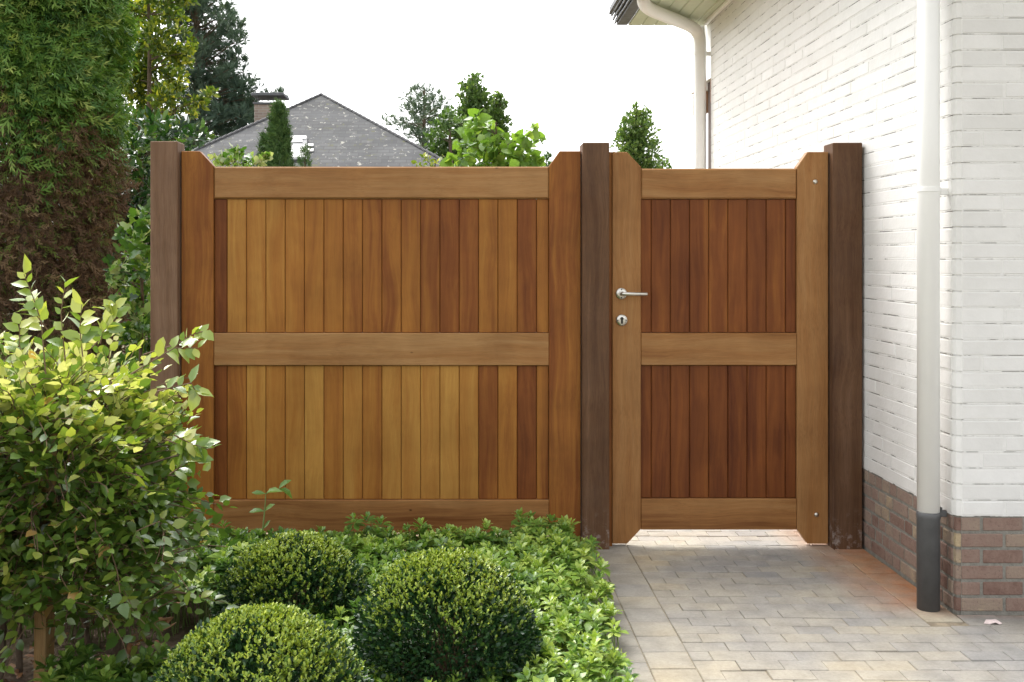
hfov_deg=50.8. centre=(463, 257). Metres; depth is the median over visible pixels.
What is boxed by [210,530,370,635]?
box ball
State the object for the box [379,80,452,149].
spreading pine
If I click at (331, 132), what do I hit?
neighbour house
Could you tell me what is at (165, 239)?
gate post
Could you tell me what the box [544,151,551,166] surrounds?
dark shrub
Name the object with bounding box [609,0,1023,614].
brick house
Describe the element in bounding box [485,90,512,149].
slim poplar
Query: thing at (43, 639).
wooden stake
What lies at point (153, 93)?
golden tree
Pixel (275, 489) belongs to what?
weed
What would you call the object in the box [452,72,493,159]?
poplar
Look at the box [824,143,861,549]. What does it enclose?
gate post
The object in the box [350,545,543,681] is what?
box ball
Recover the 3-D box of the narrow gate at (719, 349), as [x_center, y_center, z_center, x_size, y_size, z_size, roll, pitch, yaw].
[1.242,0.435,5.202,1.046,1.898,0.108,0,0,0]
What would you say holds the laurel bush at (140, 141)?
on the ground
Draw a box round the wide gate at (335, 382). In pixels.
[181,151,580,540]
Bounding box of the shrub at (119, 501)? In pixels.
[0,254,240,681]
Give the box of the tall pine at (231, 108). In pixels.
[159,0,289,148]
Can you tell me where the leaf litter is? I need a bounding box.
[5,602,180,681]
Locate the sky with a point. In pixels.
(566, 67)
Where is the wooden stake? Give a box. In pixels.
[34,423,56,681]
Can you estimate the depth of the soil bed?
3.94 m
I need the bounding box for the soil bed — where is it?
[3,555,585,681]
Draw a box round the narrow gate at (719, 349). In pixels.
[612,152,827,543]
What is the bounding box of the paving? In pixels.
[584,529,1023,681]
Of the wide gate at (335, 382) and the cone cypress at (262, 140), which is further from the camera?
the cone cypress at (262, 140)
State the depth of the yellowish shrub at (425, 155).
8.59 m
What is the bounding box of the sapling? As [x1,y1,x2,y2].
[439,108,546,166]
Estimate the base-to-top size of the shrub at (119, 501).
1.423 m
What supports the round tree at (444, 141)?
on the ground
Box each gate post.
[150,141,184,489]
[580,143,611,549]
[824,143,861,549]
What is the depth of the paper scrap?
4.11 m
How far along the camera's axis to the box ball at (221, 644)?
2.72 m
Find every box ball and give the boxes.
[147,602,373,681]
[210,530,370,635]
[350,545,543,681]
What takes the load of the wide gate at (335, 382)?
attached to the gate post at (596, 340)
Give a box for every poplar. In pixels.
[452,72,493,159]
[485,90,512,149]
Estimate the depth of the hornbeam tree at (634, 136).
16.84 m
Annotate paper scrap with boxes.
[984,619,1001,623]
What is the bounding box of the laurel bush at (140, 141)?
[0,105,215,365]
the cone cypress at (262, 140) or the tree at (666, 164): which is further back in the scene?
the tree at (666, 164)
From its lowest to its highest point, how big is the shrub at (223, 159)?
2.086 m
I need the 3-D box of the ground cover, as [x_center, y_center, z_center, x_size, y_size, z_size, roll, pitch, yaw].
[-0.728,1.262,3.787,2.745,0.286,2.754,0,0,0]
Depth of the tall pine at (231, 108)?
30.05 m
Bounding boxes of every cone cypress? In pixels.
[254,130,267,166]
[261,98,296,166]
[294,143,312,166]
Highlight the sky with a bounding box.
[6,0,707,168]
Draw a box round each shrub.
[0,254,240,681]
[208,143,272,166]
[411,152,442,166]
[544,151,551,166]
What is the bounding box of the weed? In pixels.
[250,480,291,536]
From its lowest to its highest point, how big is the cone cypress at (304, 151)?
2.977 m
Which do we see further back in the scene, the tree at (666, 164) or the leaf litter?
the tree at (666, 164)
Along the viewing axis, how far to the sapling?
8.09 m
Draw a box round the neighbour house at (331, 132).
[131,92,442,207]
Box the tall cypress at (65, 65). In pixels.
[0,0,143,464]
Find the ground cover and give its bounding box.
[6,507,638,681]
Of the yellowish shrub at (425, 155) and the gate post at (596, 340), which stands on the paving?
the gate post at (596, 340)
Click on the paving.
(853, 606)
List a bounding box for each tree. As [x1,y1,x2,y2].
[122,0,220,365]
[423,104,475,163]
[609,101,664,168]
[655,156,671,168]
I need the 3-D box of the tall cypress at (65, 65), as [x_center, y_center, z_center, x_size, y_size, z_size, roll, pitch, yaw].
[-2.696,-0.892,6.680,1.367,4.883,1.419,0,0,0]
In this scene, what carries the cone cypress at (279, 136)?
on the ground

